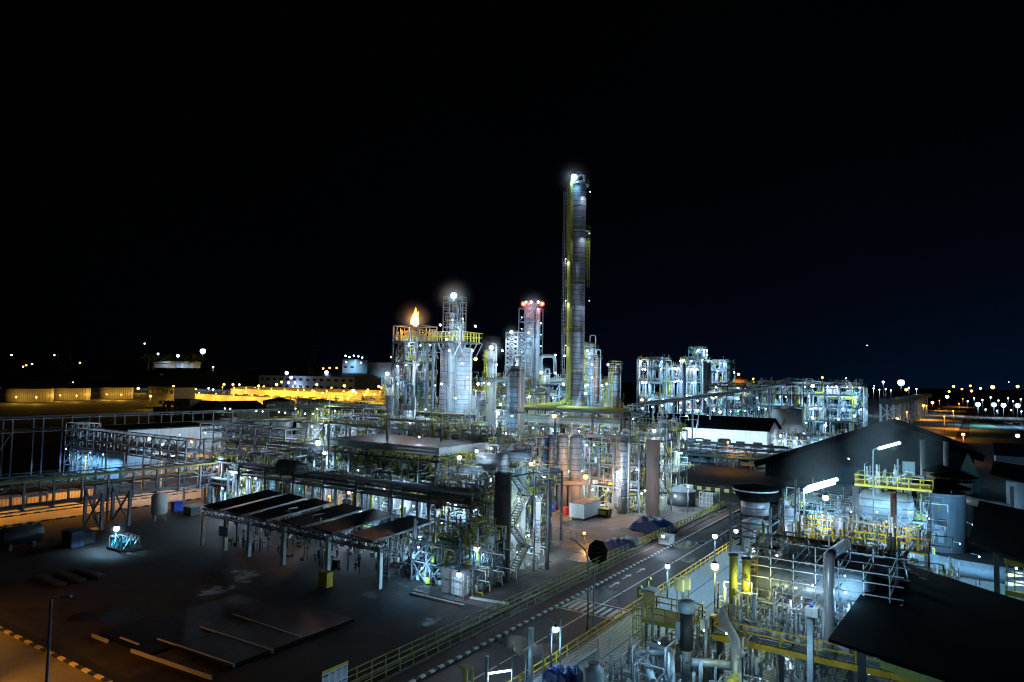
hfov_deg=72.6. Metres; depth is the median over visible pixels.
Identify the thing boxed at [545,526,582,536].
site barrier
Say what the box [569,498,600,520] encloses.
shipping container
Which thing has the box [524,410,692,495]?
process unit
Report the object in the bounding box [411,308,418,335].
flare burner
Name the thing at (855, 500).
pipe post
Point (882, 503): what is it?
pressure drum
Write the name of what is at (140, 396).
amber yard
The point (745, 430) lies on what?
industrial building
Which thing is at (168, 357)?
leafy tree
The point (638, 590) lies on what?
yellow pipe
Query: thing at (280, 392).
industrial building
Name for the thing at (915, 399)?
trestle
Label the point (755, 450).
pipe rack
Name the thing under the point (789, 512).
process column
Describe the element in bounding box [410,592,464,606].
kerb strip
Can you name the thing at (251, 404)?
industrial building
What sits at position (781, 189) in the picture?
sky
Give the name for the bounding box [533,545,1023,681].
raised deck
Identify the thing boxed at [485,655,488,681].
pipe post
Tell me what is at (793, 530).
pipe structure
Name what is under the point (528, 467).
pipe rack
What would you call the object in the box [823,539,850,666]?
process pipe
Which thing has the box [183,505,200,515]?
storage box
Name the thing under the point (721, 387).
process unit
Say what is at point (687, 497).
floodlight
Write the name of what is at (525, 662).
pipe post
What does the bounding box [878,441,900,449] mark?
tube light
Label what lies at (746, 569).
yellow stack
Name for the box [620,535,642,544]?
tarpaulin heap
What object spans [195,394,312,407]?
industrial building
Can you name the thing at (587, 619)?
street lamp
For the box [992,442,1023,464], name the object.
industrial building
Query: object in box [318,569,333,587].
yellow cabinet
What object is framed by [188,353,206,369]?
leafy tree
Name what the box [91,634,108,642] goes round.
edging beam
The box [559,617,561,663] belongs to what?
pipe post
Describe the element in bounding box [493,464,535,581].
stair tower
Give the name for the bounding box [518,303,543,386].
process column
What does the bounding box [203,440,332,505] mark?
process unit
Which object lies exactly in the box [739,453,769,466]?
industrial building
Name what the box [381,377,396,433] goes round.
process column
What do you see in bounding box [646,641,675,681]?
process pipe
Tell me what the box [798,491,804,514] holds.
lamp pole
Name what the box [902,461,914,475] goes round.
mottled box
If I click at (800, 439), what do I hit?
process unit
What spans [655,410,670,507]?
process column
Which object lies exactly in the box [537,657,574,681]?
floor pipe
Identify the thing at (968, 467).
green gable
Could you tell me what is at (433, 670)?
road kerb
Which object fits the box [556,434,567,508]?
process column
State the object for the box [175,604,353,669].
concrete pad
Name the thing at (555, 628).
floodlight
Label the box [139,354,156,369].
leafy tree
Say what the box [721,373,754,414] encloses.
storage heap
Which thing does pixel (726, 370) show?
process unit
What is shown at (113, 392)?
storage tank
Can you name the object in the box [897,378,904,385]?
floodlight
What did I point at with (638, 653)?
process pipe
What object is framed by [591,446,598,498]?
process column
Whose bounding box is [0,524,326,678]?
sand yard
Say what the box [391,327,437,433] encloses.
frame tower
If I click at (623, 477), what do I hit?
process column
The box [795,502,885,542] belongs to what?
railed platform
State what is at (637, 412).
process unit
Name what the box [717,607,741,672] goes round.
process pipe
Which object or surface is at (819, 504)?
pipe structure
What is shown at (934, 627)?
roof
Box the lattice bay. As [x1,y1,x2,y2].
[849,387,867,430]
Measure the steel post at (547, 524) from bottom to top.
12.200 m
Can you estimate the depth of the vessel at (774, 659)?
63.15 m
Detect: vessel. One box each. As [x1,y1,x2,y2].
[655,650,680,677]
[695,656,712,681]
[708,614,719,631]
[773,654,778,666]
[1006,480,1023,509]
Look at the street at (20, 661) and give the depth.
61.12 m
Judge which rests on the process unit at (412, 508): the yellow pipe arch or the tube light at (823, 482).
the yellow pipe arch
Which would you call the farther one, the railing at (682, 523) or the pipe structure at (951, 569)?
the railing at (682, 523)
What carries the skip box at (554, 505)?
on the earth strip at (603, 529)
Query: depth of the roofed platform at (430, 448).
118.50 m
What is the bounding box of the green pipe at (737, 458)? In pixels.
[669,453,759,469]
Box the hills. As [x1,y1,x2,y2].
[0,352,604,387]
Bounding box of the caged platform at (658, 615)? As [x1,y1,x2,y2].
[632,595,702,665]
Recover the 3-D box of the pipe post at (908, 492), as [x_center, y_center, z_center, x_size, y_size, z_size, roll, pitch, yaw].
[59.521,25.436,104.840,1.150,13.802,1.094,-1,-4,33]
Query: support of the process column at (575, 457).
on the concrete table
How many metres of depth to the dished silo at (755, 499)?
105.20 m
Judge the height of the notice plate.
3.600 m
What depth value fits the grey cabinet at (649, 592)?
78.96 m
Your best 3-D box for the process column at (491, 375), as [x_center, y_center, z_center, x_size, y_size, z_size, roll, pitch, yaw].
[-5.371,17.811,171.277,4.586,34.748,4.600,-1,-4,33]
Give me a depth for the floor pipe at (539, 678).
59.29 m
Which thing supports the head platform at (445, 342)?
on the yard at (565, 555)
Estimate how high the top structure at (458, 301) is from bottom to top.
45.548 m
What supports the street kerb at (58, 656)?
on the ground at (392, 613)
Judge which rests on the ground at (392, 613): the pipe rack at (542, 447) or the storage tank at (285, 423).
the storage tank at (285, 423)
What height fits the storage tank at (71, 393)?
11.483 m
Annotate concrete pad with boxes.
[99,594,286,654]
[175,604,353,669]
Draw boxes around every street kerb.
[0,488,216,517]
[0,497,206,526]
[0,626,112,681]
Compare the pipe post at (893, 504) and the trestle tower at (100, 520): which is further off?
the trestle tower at (100, 520)
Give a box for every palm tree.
[157,400,171,416]
[161,399,174,416]
[169,399,182,416]
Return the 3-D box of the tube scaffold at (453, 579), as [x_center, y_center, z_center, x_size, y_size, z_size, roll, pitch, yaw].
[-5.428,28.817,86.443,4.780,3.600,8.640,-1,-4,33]
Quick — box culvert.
[353,505,733,681]
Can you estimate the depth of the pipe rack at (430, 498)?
104.68 m
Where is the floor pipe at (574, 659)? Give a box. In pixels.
[541,654,582,681]
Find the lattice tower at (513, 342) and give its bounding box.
[504,332,525,414]
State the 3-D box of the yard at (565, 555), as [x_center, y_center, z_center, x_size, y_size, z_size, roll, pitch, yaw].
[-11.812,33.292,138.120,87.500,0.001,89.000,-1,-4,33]
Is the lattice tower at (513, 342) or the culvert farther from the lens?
the lattice tower at (513, 342)
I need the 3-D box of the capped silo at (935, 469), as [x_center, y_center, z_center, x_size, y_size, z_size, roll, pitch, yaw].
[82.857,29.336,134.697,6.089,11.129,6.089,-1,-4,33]
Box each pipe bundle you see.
[35,574,66,585]
[55,570,86,582]
[74,567,105,578]
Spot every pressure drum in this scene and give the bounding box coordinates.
[0,521,44,550]
[275,456,305,479]
[458,462,483,479]
[476,450,509,477]
[500,446,531,468]
[751,555,874,608]
[778,542,907,581]
[859,488,914,536]
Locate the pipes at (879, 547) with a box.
[871,544,886,554]
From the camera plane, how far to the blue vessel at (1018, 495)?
115.67 m
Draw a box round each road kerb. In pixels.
[408,509,739,681]
[524,512,781,681]
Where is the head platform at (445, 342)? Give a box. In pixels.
[425,331,482,422]
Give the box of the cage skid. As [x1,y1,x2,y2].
[106,532,142,552]
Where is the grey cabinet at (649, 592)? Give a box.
[643,586,660,607]
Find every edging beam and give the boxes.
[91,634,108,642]
[120,637,139,644]
[130,649,211,679]
[157,638,234,667]
[199,626,273,653]
[232,613,302,637]
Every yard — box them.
[0,385,716,415]
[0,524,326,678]
[168,488,737,613]
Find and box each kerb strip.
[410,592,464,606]
[470,596,508,604]
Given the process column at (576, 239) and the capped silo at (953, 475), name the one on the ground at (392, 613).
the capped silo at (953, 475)
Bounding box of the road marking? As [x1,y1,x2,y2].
[469,514,776,681]
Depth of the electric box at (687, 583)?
76.47 m
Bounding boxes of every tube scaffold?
[430,555,502,599]
[740,534,909,624]
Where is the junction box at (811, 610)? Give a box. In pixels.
[805,603,819,617]
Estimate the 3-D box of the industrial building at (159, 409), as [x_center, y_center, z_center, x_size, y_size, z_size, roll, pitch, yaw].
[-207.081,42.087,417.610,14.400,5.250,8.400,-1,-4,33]
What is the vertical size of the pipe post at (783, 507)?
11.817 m
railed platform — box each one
[712,582,919,681]
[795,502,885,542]
[853,514,953,570]
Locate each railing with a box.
[348,543,628,679]
[351,548,633,681]
[508,539,733,681]
[637,500,724,545]
[642,500,727,543]
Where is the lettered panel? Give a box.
[535,498,540,568]
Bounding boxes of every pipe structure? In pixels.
[747,521,903,615]
[750,515,943,605]
[780,478,947,563]
[908,557,979,585]
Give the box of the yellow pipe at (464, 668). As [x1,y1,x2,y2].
[459,664,467,681]
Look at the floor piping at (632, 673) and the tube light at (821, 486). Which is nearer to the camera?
the floor piping at (632, 673)
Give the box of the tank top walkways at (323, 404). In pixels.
[286,395,438,454]
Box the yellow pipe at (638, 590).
[637,585,642,597]
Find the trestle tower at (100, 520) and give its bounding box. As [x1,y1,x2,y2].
[82,486,131,529]
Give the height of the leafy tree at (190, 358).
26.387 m
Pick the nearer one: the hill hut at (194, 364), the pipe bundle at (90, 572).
the pipe bundle at (90, 572)
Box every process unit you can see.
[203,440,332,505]
[225,449,561,559]
[230,427,321,464]
[306,406,486,467]
[407,420,548,505]
[471,381,549,448]
[472,371,605,446]
[518,440,568,503]
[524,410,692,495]
[528,402,653,451]
[567,423,678,512]
[636,355,671,418]
[662,361,681,413]
[664,412,752,416]
[680,353,705,413]
[688,346,707,413]
[705,378,766,417]
[707,356,734,415]
[755,377,816,433]
[778,427,841,453]
[808,379,868,433]
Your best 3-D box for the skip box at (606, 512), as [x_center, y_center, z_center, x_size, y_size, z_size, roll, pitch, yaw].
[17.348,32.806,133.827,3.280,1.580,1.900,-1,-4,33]
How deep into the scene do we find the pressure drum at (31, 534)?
101.17 m
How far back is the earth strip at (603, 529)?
122.00 m
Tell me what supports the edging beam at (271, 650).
on the concrete pad at (306, 622)
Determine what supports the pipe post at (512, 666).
on the raised deck
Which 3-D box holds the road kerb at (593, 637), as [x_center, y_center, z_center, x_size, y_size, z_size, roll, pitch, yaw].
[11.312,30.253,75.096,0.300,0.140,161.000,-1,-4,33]
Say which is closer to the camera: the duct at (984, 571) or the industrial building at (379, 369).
the duct at (984, 571)
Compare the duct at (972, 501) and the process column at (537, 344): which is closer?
the duct at (972, 501)
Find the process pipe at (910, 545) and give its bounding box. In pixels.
[902,541,914,563]
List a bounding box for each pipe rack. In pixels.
[0,404,380,480]
[0,458,231,520]
[71,428,205,502]
[187,453,282,490]
[198,421,306,455]
[235,462,482,560]
[242,418,338,437]
[265,436,562,539]
[323,403,485,442]
[379,426,549,477]
[669,438,791,468]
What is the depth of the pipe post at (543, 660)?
57.62 m
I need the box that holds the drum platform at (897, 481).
[854,459,933,553]
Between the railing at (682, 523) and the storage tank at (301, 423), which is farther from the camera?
the storage tank at (301, 423)
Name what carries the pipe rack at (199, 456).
on the amber street at (50, 514)
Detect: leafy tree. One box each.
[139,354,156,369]
[144,353,161,369]
[157,353,176,369]
[176,353,188,369]
[184,353,202,369]
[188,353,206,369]
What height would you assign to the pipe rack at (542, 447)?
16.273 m
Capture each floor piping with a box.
[594,620,767,681]
[649,581,870,681]
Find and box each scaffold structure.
[411,508,516,594]
[426,468,530,564]
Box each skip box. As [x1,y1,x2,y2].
[552,501,555,511]
[559,506,568,515]
[594,507,611,517]
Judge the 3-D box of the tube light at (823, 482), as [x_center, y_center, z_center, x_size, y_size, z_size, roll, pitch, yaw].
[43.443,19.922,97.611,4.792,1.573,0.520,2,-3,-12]
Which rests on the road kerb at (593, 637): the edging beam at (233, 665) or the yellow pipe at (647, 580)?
the yellow pipe at (647, 580)
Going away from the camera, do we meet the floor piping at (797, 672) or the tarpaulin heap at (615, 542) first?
the floor piping at (797, 672)
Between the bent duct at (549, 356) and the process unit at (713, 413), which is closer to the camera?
the bent duct at (549, 356)
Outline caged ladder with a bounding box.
[749,553,757,586]
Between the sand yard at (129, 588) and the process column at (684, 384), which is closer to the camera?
the sand yard at (129, 588)
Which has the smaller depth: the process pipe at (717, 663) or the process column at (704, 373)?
the process pipe at (717, 663)
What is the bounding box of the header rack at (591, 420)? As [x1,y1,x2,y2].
[496,399,630,487]
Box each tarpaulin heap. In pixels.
[543,663,572,681]
[567,665,582,681]
[604,537,633,548]
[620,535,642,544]
[629,515,675,533]
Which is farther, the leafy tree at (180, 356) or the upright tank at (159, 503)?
the leafy tree at (180, 356)
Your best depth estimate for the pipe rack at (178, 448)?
151.72 m
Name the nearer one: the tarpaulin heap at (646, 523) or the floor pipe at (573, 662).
the floor pipe at (573, 662)
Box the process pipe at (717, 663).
[690,658,730,669]
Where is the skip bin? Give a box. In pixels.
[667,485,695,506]
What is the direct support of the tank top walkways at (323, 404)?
on the ground at (392, 613)
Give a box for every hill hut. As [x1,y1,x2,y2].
[154,361,174,367]
[175,361,188,367]
[189,361,200,367]
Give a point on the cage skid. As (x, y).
(124, 544)
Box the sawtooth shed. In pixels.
[200,489,454,589]
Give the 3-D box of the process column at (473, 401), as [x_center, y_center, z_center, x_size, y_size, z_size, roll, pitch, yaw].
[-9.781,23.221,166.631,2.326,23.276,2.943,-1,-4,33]
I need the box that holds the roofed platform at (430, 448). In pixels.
[323,434,490,482]
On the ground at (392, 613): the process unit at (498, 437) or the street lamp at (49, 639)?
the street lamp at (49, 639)
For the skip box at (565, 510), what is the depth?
133.59 m
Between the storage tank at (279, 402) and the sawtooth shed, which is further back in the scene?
the storage tank at (279, 402)
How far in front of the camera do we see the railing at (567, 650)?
70.94 m
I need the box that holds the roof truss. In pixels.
[761,378,863,387]
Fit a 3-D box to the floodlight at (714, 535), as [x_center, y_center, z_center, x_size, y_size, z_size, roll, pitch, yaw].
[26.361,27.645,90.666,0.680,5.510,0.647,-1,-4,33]
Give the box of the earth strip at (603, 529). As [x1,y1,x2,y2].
[532,508,692,551]
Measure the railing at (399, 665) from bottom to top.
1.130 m
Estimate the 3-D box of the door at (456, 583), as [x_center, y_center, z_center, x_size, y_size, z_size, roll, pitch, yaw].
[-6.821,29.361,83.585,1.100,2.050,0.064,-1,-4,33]
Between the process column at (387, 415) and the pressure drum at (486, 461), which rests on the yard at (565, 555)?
the process column at (387, 415)
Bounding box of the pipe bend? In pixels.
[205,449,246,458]
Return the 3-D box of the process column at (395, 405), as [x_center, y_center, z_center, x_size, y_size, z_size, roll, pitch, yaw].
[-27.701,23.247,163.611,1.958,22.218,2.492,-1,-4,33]
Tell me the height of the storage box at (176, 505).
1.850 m
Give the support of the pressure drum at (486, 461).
on the process unit at (412, 508)
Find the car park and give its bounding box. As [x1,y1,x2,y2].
[990,417,1023,430]
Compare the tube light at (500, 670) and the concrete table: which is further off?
the concrete table
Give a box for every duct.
[403,383,413,415]
[539,354,556,373]
[914,554,1023,586]
[966,496,1009,506]
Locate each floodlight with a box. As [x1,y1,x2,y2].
[113,522,119,530]
[315,438,320,444]
[451,291,456,298]
[548,619,558,632]
[570,172,576,179]
[665,562,669,596]
[687,485,688,512]
[711,560,718,605]
[712,532,716,574]
[817,491,828,500]
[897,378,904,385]
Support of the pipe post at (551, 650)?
on the raised deck
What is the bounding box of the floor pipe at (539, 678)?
[533,660,566,681]
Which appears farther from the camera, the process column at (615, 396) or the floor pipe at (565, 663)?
the process column at (615, 396)
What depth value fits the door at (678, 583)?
76.49 m
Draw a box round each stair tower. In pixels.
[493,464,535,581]
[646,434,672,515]
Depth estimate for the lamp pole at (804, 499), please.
96.93 m
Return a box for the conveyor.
[628,384,793,454]
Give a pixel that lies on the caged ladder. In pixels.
(756, 569)
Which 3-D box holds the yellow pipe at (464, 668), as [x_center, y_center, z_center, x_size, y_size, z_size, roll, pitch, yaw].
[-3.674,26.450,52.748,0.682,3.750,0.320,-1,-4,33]
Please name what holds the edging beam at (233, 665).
on the concrete pad at (306, 622)
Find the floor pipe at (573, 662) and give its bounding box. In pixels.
[544,651,589,681]
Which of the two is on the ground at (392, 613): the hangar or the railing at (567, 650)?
the hangar
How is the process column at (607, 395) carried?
on the yard at (565, 555)
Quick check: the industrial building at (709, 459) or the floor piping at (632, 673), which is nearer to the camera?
the floor piping at (632, 673)
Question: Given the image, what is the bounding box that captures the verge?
[968,422,1023,440]
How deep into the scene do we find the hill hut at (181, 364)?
1111.89 m
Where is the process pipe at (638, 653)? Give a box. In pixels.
[630,647,672,681]
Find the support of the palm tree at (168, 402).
on the ground at (392, 613)
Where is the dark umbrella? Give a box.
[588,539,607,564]
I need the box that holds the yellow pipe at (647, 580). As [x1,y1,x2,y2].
[646,577,650,586]
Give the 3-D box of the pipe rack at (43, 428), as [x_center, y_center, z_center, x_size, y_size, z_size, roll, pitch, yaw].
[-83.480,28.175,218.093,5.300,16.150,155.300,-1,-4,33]
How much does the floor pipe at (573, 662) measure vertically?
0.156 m
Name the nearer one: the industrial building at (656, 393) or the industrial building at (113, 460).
the industrial building at (113, 460)
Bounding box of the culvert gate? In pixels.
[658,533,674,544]
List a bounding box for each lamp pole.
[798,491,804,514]
[803,486,807,515]
[872,447,878,520]
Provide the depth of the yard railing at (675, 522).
126.03 m
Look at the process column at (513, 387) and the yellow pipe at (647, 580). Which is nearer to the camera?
the yellow pipe at (647, 580)
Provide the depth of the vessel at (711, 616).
69.11 m
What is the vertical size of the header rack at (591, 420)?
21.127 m
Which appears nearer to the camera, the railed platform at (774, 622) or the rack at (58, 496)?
the railed platform at (774, 622)
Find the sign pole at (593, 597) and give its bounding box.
[592,568,594,632]
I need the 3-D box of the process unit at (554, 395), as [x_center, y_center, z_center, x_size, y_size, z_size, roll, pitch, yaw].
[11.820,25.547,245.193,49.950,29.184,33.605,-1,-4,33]
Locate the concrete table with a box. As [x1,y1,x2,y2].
[551,479,590,506]
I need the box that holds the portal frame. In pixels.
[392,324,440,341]
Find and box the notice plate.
[218,526,227,551]
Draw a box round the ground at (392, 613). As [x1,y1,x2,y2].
[0,379,1023,681]
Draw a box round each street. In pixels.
[0,485,230,525]
[0,631,102,681]
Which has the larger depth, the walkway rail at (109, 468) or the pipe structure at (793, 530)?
the walkway rail at (109, 468)
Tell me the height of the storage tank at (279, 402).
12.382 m
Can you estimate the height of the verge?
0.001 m
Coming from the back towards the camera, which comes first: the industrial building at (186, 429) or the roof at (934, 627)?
the industrial building at (186, 429)
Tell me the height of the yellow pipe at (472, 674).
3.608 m
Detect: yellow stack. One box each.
[728,553,738,620]
[741,557,750,612]
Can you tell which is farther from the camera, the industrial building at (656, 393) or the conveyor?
the industrial building at (656, 393)
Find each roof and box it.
[828,563,1023,681]
[968,501,1023,592]
[991,461,1023,507]
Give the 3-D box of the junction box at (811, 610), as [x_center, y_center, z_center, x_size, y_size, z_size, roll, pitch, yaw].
[22.373,20.044,51.988,0.900,0.880,0.700,-1,-4,33]
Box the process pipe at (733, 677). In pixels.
[725,673,738,681]
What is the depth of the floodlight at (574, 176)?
172.05 m
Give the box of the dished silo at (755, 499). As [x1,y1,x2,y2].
[729,483,780,551]
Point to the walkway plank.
(79, 476)
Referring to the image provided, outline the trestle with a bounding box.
[879,393,931,422]
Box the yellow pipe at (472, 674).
[471,668,473,681]
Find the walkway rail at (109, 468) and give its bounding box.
[0,453,240,480]
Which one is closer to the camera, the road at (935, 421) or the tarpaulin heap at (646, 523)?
the tarpaulin heap at (646, 523)
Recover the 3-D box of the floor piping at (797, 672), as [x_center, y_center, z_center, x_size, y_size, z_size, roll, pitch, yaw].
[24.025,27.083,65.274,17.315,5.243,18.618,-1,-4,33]
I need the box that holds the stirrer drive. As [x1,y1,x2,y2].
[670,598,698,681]
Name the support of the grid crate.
on the yard at (565, 555)
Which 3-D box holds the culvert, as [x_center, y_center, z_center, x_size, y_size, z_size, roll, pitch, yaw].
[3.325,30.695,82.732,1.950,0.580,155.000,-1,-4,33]
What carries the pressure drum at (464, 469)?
on the process unit at (412, 508)
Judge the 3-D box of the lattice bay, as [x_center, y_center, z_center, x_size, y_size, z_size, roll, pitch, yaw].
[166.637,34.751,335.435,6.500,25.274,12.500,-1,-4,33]
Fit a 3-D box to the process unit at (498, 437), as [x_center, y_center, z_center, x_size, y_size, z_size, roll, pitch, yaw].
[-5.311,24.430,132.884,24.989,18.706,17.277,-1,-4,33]
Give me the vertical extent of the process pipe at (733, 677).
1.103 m
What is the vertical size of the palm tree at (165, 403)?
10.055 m
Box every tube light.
[488,667,510,674]
[804,481,835,492]
[807,477,837,488]
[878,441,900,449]
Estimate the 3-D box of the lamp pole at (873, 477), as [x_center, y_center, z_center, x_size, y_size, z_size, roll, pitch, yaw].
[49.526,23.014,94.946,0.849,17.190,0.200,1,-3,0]
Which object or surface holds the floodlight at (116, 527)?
attached to the lamp post
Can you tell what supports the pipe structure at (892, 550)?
on the raised deck
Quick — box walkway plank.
[0,462,218,484]
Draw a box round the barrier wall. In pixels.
[672,483,735,493]
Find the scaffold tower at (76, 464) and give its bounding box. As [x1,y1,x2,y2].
[63,422,100,479]
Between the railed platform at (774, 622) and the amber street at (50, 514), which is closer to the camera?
the railed platform at (774, 622)
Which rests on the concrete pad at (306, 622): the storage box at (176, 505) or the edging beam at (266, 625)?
the edging beam at (266, 625)
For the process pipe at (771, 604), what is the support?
attached to the railed platform at (774, 622)
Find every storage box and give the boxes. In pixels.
[61,528,84,547]
[82,529,95,543]
[170,500,183,511]
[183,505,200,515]
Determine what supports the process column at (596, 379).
on the ground at (392, 613)
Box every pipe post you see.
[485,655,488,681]
[511,645,513,681]
[525,649,526,681]
[528,627,533,681]
[542,637,543,681]
[550,628,551,666]
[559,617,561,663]
[782,489,784,534]
[794,479,796,521]
[807,617,813,681]
[852,486,858,519]
[874,476,881,535]
[890,491,896,531]
[904,475,911,541]
[920,440,925,481]
[942,441,948,466]
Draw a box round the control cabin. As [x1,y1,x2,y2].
[436,555,500,596]
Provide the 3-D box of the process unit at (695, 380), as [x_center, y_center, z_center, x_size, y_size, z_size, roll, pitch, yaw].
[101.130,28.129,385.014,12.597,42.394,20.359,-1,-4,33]
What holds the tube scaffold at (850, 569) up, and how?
on the railed platform at (774, 622)
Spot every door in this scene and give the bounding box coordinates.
[451,577,458,595]
[676,580,681,590]
[682,578,688,588]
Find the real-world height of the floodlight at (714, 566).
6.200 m
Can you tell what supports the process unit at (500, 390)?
on the ground at (392, 613)
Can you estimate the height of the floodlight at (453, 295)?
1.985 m
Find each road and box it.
[417,402,947,681]
[912,401,970,438]
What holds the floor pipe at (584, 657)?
on the raised deck
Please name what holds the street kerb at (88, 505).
on the amber street at (50, 514)
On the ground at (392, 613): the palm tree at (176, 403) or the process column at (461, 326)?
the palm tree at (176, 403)
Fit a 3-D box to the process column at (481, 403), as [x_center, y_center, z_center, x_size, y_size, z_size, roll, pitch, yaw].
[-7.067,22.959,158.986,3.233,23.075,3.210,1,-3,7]
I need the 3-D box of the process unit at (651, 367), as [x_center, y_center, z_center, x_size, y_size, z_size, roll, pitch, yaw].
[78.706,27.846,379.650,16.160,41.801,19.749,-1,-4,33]
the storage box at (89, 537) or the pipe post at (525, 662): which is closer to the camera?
the pipe post at (525, 662)
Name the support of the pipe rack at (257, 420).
on the ground at (392, 613)
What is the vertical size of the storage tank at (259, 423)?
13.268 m
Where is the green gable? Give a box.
[960,453,980,495]
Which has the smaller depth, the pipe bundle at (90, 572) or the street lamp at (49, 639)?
the street lamp at (49, 639)
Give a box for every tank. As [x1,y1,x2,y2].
[3,387,53,401]
[52,387,90,400]
[98,386,133,398]
[151,493,167,521]
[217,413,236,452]
[248,415,269,448]
[263,397,294,417]
[271,416,291,433]
[296,417,320,442]
[300,399,334,414]
[772,405,803,444]
[833,515,848,540]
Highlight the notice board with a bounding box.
[322,661,347,681]
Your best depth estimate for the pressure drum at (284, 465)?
114.12 m
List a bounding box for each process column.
[380,413,390,458]
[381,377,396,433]
[393,393,398,433]
[401,396,418,470]
[439,348,448,432]
[444,305,461,421]
[452,318,465,420]
[453,347,471,423]
[471,389,475,419]
[475,391,488,452]
[482,343,499,449]
[501,356,524,447]
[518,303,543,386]
[520,364,524,430]
[525,372,538,431]
[535,308,540,400]
[537,174,589,473]
[538,368,549,415]
[542,434,554,505]
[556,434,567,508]
[568,434,581,501]
[583,335,596,406]
[590,349,602,406]
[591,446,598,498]
[602,373,610,450]
[606,361,624,489]
[615,428,631,513]
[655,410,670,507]
[682,363,685,413]
[702,361,706,414]
[707,362,710,414]
[785,505,793,541]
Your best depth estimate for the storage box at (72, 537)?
102.84 m
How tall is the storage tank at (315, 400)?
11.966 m
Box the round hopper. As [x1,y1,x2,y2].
[583,660,603,681]
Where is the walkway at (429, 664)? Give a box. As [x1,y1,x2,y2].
[385,506,739,681]
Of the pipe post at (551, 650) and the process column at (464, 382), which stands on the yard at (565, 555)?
the process column at (464, 382)
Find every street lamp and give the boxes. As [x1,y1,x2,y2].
[45,595,72,681]
[570,537,588,633]
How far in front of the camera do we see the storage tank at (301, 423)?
210.96 m
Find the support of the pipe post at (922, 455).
on the ground at (392, 613)
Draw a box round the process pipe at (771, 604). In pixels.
[757,597,804,613]
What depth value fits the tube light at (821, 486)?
95.39 m
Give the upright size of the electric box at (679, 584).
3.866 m
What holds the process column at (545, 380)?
on the ground at (392, 613)
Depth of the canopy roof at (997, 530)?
78.51 m
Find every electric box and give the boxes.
[675,578,683,611]
[682,576,690,597]
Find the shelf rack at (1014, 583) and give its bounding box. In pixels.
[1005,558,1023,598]
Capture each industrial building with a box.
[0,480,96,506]
[70,440,175,482]
[94,422,223,471]
[147,386,195,406]
[153,406,177,415]
[174,398,202,416]
[191,400,221,419]
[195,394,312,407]
[210,400,267,422]
[230,386,361,400]
[259,372,381,389]
[342,359,366,372]
[343,389,394,400]
[367,362,431,389]
[636,412,781,453]
[640,388,664,404]
[691,449,718,462]
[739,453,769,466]
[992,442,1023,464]
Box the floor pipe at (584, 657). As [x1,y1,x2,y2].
[548,648,596,681]
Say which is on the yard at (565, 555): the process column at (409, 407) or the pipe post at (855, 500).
the process column at (409, 407)
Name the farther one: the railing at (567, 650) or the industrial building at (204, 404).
the industrial building at (204, 404)
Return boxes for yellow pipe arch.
[322,418,447,471]
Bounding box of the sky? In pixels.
[0,0,1023,389]
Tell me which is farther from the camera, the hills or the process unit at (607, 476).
the hills
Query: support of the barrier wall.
on the ground at (392, 613)
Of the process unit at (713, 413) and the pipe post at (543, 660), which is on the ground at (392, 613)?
the process unit at (713, 413)
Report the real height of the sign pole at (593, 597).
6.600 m
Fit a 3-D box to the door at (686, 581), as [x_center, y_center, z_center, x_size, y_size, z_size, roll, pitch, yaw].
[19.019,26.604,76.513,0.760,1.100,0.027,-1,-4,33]
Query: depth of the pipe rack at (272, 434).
166.78 m
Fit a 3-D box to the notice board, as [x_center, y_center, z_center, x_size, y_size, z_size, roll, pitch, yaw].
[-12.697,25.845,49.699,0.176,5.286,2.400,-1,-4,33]
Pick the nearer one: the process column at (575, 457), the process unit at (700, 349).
the process column at (575, 457)
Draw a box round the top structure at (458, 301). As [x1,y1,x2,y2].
[440,296,466,421]
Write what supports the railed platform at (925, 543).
on the raised deck
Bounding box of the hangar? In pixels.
[754,418,984,483]
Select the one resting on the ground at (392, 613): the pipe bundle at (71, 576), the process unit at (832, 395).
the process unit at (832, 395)
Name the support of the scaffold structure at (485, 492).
on the yard at (565, 555)
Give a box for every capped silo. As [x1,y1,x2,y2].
[917,478,971,553]
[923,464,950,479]
[930,468,977,536]
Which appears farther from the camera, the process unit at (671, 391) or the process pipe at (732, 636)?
the process unit at (671, 391)
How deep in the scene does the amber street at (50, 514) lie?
131.15 m
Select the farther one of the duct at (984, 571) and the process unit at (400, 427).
the process unit at (400, 427)
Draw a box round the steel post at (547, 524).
[545,479,550,569]
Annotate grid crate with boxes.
[699,489,719,507]
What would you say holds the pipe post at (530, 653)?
on the raised deck
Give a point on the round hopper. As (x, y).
(593, 670)

